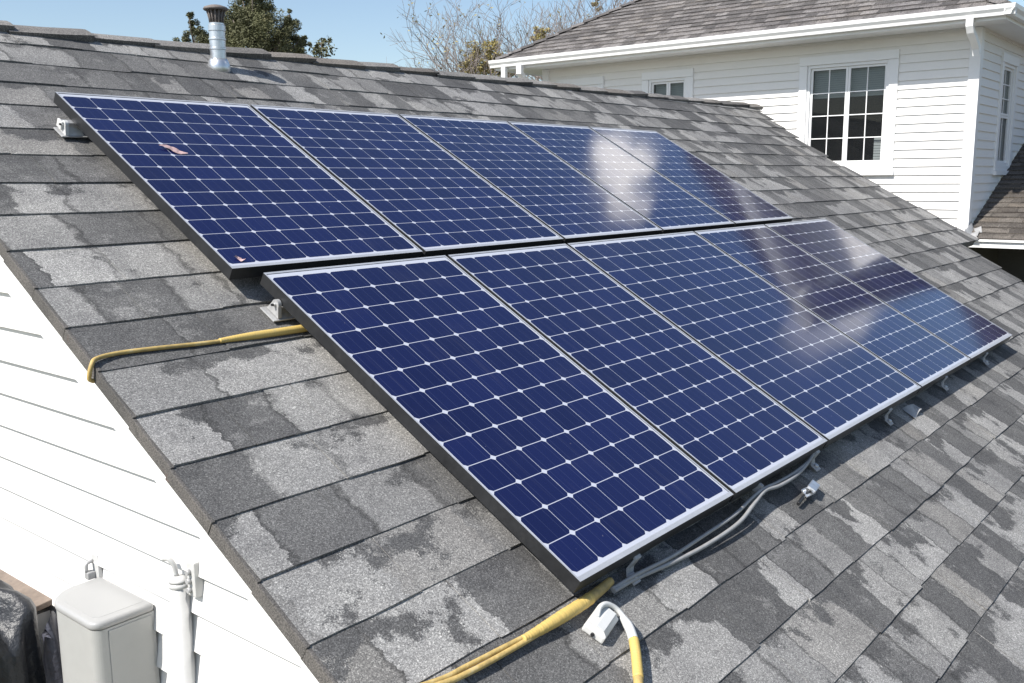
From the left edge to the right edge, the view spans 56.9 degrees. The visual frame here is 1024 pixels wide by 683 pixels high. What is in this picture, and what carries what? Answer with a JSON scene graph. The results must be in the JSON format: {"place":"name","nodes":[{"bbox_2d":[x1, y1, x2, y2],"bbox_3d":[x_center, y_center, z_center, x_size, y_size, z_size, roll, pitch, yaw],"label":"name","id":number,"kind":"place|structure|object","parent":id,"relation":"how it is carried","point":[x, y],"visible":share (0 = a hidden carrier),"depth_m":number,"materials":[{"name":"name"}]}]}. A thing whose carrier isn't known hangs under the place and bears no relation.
{"place":"outdoors","nodes":[
{"label":"outdoors","id":0,"kind":"place"},
{"bbox_2d":[0,0,1023,80],"label":"sky","id":1,"kind":"structure","parent":0,"point":[355,27],"materials":[{"name":"blue"}]},
{"bbox_2d":[488,0,1023,281],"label":"house","id":2,"kind":"structure","parent":0,"point":[918,103],"depth_m":10.77,"materials":[{"name":"white wood"}]},
{"bbox_2d":[556,76,604,87],"bbox_3d":[0.961,-2.981,13.097,0.790,1.292,0.104,7,13,39],"label":"window","id":3,"kind":"structure","parent":2,"relation":"in","point":[590,81],"depth_m":12.88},
{"bbox_2d":[642,68,693,97],"bbox_3d":[2.232,-2.817,12.506,1.160,1.635,0.800,7,13,39],"label":"window","id":4,"kind":"structure","parent":2,"relation":"in","point":[674,86],"depth_m":12.16,"materials":[{"name":"white"}]},
{"bbox_2d":[797,49,899,174],"bbox_3d":[4.034,-2.585,11.050,1.535,1.645,0.800,7,13,39],"label":"window","id":5,"kind":"structure","parent":2,"relation":"in","point":[849,109],"depth_m":10.92,"materials":[{"name":"white"}]},
{"bbox_2d":[992,52,1019,174],"bbox_3d":[5.435,-2.602,11.163,0.800,1.640,1.190,7,13,39],"label":"window","id":6,"kind":"structure","parent":2,"relation":"in","point":[1008,83],"depth_m":11.08,"materials":[{"name":"white"}]},
{"label":"ground","id":7,"kind":"structure","parent":0,"visible":0},
{"bbox_2d":[172,0,311,53],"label":"conifer tree","id":8,"kind":"object","parent":7,"relation":"on","point":[250,24],"visible":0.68,"depth_m":15.11,"materials":[{"name":"green plant"}]},
{"bbox_2d":[308,36,337,57],"bbox_3d":[-3.509,-2.486,18.438,1.337,6.656,1.581,7,13,39],"label":"conifer tree","id":9,"kind":"object","parent":7,"relation":"on","point":[317,48],"visible":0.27,"depth_m":17.71,"materials":[{"name":"green plant"}]},
{"bbox_2d":[386,37,530,78],"bbox_3d":[-2.491,-5.278,29.551,5.590,8.376,5.444,7,13,39],"label":"bare tree","id":10,"kind":"object","parent":7,"relation":"on","point":[434,60],"visible":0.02,"depth_m":27.50,"materials":[{"name":"brown plant"}]},
{"bbox_2d":[380,0,562,79],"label":"bare tree","id":11,"kind":"object","parent":7,"relation":"on","point":[469,65],"visible":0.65,"depth_m":22.60,"materials":[{"name":"brown plant"}]},
{"bbox_2d":[401,0,601,80],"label":"bare tree","id":12,"kind":"object","parent":7,"relation":"on","point":[541,32],"visible":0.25,"depth_m":23.64,"materials":[{"name":"brown plant"}]},
{"bbox_2d":[0,20,1023,682],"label":"house","id":13,"kind":"structure","parent":7,"relation":"on","point":[314,506],"depth_m":3.06,"materials":[{"name":"grey"}]},
{"bbox_2d":[56,118,78,129],"bbox_3d":[-0.299,-1.187,5.555,0.038,0.033,4.741,40,31,27],"label":"mounting rail","id":14,"kind":"object","parent":13,"relation":"attached to","point":[72,124],"visible":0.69,"depth_m":3.76,"materials":[{"name":"metal"}]},
{"bbox_2d":[53,120,87,137],"bbox_3d":[-1.764,-0.859,3.781,0.079,0.056,0.105,40,31,27],"label":"roof foot","id":15,"kind":"object","parent":13,"relation":"on","point":[68,131],"visible":0.91,"depth_m":3.77},
{"bbox_2d":[84,552,101,579],"bbox_3d":[-1.303,0.766,2.942,0.044,0.215,0.040,7,13,39],"label":"wall outlet","id":16,"kind":"object","parent":13,"relation":"attached to","point":[95,571],"depth_m":2.93,"materials":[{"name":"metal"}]},
{"bbox_2d":[162,556,203,682],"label":"conduit","id":17,"kind":"object","parent":13,"relation":"attached to","point":[185,586],"visible":1,"depth_m":2.59,"materials":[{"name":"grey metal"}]},
{"bbox_2d":[87,325,307,382],"bbox_3d":[-0.962,0.029,2.984,0.043,0.079,0.791,8,13,39],"label":"yellow cable","id":18,"kind":"object","parent":13,"relation":"attached to","point":[275,332],"visible":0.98,"depth_m":3.00,"materials":[{"name":"yellow plastic"}]},
{"bbox_2d":[203,4,230,72],"bbox_3d":[-1.589,-1.618,5.095,0.132,0.381,0.132,7,13,39],"label":"vent pipe","id":19,"kind":"object","parent":13,"relation":"on","point":[218,61],"visible":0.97,"depth_m":5.06,"materials":[{"name":"metal"}]},
{"bbox_2d":[260,299,294,321],"bbox_3d":[-0.795,-0.122,3.270,0.086,0.062,0.115,40,31,27],"label":"roof foot","id":20,"kind":"object","parent":13,"relation":"on","point":[275,310],"visible":0.8,"depth_m":3.25},
{"bbox_2d":[260,255,733,592],"bbox_3d":[-0.057,0.163,3.285,1.552,0.046,0.919,40,31,27],"label":"solar panel","id":21,"kind":"object","parent":20,"relation":"attached to","point":[568,473],"visible":1,"depth_m":3.17,"materials":[{"name":"blue glass"}]},
{"bbox_2d":[421,577,613,682],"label":"yellow cable","id":22,"kind":"object","parent":13,"relation":"on","point":[579,605],"visible":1,"depth_m":2.43,"materials":[{"name":"yellow plastic"}]},
{"bbox_2d":[582,607,617,643],"bbox_3d":[0.245,0.769,2.586,0.089,0.038,0.117,40,31,27],"label":"junction box","id":23,"kind":"object","parent":13,"relation":"on","point":[598,629],"visible":0.88,"depth_m":2.55,"materials":[{"name":"white plastic"}]},
{"bbox_2d":[595,601,643,682],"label":"white cable","id":24,"kind":"object","parent":23,"relation":"attached to","point":[634,646],"visible":1,"depth_m":2.56,"materials":[{"name":"plastic"}]},
{"bbox_2d":[626,554,641,585],"bbox_3d":[0.369,0.675,2.821,0.038,0.084,0.067,7,13,39],"label":"panel hook","id":25,"kind":"object","parent":13,"relation":"attached to","point":[629,569],"visible":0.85,"depth_m":2.82,"materials":[{"name":"grey metal"}]},
{"bbox_2d":[610,453,814,593],"bbox_3d":[0.798,0.585,3.335,0.117,0.055,1.622,40,31,27],"label":"grey cable","id":26,"kind":"object","parent":13,"relation":"on","point":[654,568],"visible":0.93,"depth_m":3.12,"materials":[{"name":"grey plastic"}]},
{"bbox_2d":[752,483,764,494],"bbox_3d":[0.922,0.542,3.489,0.043,0.043,0.069,40,31,27],"label":"cable clip","id":27,"kind":"object","parent":26,"relation":"attached to","point":[759,486],"visible":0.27,"depth_m":3.47,"materials":[{"name":"grey metal"}]},
{"bbox_2d":[797,480,819,505],"bbox_3d":[1.137,0.582,3.648,0.052,0.031,0.211,40,31,27],"label":"metal clip","id":28,"kind":"object","parent":13,"relation":"on","point":[811,488],"visible":1,"depth_m":3.66,"materials":[{"name":"metal"}]},
{"bbox_2d":[810,450,820,470],"bbox_3d":[1.256,0.485,3.888,0.038,0.084,0.067,7,13,39],"label":"panel hook","id":29,"kind":"object","parent":13,"relation":"attached to","point":[815,466],"visible":0.89,"depth_m":3.88,"materials":[{"name":"grey metal"}]},
{"bbox_2d":[447,244,827,501],"bbox_3d":[0.512,0.041,3.970,1.552,0.046,0.841,40,31,27],"label":"solar panel","id":30,"kind":"object","parent":29,"relation":"on","point":[736,434],"visible":0.8,"depth_m":3.89,"materials":[{"name":"blue glass"}]},
{"bbox_2d":[885,408,893,425],"bbox_3d":[1.838,0.360,4.589,0.038,0.084,0.067,7,13,39],"label":"panel hook","id":31,"kind":"object","parent":13,"relation":"attached to","point":[889,421],"visible":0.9,"depth_m":4.58,"materials":[{"name":"grey metal"}]},
{"bbox_2d":[902,404,920,418],"bbox_3d":[2.062,0.351,4.850,0.084,0.027,0.164,40,31,27],"label":"metal plate","id":32,"kind":"object","parent":13,"relation":"on","point":[912,410],"visible":1,"depth_m":4.85,"materials":[{"name":"grey metal"}]},
{"bbox_2d":[941,376,948,390],"bbox_3d":[2.446,0.229,5.321,0.038,0.084,0.067,7,13,39],"label":"panel hook","id":33,"kind":"object","parent":13,"relation":"attached to","point":[945,387],"visible":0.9,"depth_m":5.31,"materials":[{"name":"grey metal"}]},
{"bbox_2d":[983,352,988,364],"bbox_3d":[3.029,0.104,6.022,0.038,0.084,0.067,7,13,39],"label":"panel hook","id":34,"kind":"object","parent":13,"relation":"attached to","point":[985,361],"visible":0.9,"depth_m":6.01,"materials":[{"name":"grey metal"}]},
{"bbox_2d":[457,0,631,79],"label":"bare tree","id":35,"kind":"object","parent":7,"relation":"on","point":[563,22],"visible":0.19,"depth_m":24.37,"materials":[{"name":"brown plant"}]},
{"bbox_2d":[500,0,629,51],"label":"bare tree","id":36,"kind":"object","parent":7,"relation":"on","point":[614,6],"visible":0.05,"depth_m":25.89,"materials":[{"name":"brown plant"}]},
{"bbox_3d":[-2.809,2.636,3.416,3.492,1.650,1.700,7,13,39],"label":"wooden deck","id":37,"kind":"object","parent":7,"relation":"on","visible":0},
{"bbox_2d":[0,569,51,682],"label":"storage bench","id":38,"kind":"object","parent":37,"relation":"on","point":[41,601],"visible":0.28,"depth_m":3.19,"materials":[{"name":"beige wood"}]},
{"bbox_2d":[0,580,62,682],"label":"covered grill","id":39,"kind":"object","parent":37,"relation":"on","point":[22,660],"visible":0.94,"depth_m":2.87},
{"bbox_2d":[54,577,159,682],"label":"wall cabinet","id":40,"kind":"object","parent":37,"relation":"on","point":[107,632],"depth_m":2.70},
{"bbox_2d":[109,615,155,682],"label":"side door","id":41,"kind":"structure","parent":40,"relation":"in","point":[131,644],"depth_m":2.70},
{"bbox_3d":[1.586,0.181,4.690,0.038,0.033,5.046,40,31,27],"label":"rail","id":42,"kind":"object","parent":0,"visible":0},
{"bbox_2d":[567,231,920,447],"bbox_3d":[1.191,-0.105,4.787,1.552,0.046,1.267,40,31,27],"label":"solar panel","id":43,"kind":"object","parent":42,"relation":"attached to","point":[824,379],"visible":0.79,"depth_m":4.68,"materials":[{"name":"blue glass"}]},
{"bbox_2d":[694,224,969,392],"bbox_3d":[1.907,-0.259,5.649,1.552,0.046,0.957,40,31,27],"label":"solar panel","id":44,"kind":"object","parent":42,"relation":"attached to","point":[922,358],"visible":0.8,"depth_m":5.58,"materials":[{"name":"blue glass"}]},
{"bbox_2d":[764,218,1011,363],"bbox_3d":[2.561,-0.400,6.436,1.552,0.046,1.070,40,31,27],"label":"solar panel","id":45,"kind":"object","parent":42,"relation":"attached to","point":[972,335],"visible":0.8,"depth_m":6.37,"materials":[{"name":"blue glass"}]},
{"bbox_3d":[0.282,-0.729,5.223,0.038,0.033,4.636,40,31,27],"label":"rail","id":46,"kind":"object","parent":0,"visible":0},
{"bbox_2d":[54,92,422,279],"bbox_3d":[-1.122,-0.676,3.892,1.331,0.047,0.923,40,31,27],"label":"solar panel","id":47,"kind":"object","parent":46,"relation":"attached to","point":[257,192],"visible":0.91,"depth_m":3.79,"materials":[{"name":"blue glass"}]},
{"bbox_2d":[159,144,186,153],"bbox_3d":[-1.365,-0.776,3.806,0.064,0.010,0.101,40,31,27],"label":"dry leaf","id":48,"kind":"object","parent":47,"relation":"attached to","point":[174,149],"visible":1,"depth_m":3.81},
{"bbox_2d":[250,105,562,257],"bbox_3d":[-0.510,-0.808,4.628,1.331,0.047,0.972,40,31,27],"label":"solar panel","id":49,"kind":"object","parent":46,"relation":"attached to","point":[427,196],"visible":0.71,"depth_m":4.55,"materials":[{"name":"blue glass"}]},
{"bbox_2d":[399,114,661,243],"bbox_3d":[0.106,-0.940,5.370,1.331,0.047,0.938,40,31,27],"label":"solar panel","id":50,"kind":"object","parent":46,"relation":"attached to","point":[566,202],"visible":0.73,"depth_m":5.30,"materials":[{"name":"blue glass"}]},
{"bbox_2d":[508,121,734,233],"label":"solar panel","id":51,"kind":"object","parent":46,"relation":"attached to","point":[664,204],"visible":0.73,"depth_m":6.03,"materials":[{"name":"blue glass"}]},
{"bbox_2d":[589,127,792,226],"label":"solar panel","id":52,"kind":"object","parent":46,"relation":"attached to","point":[735,202],"visible":0.73,"depth_m":6.73,"materials":[{"name":"blue glass"}]}
]}

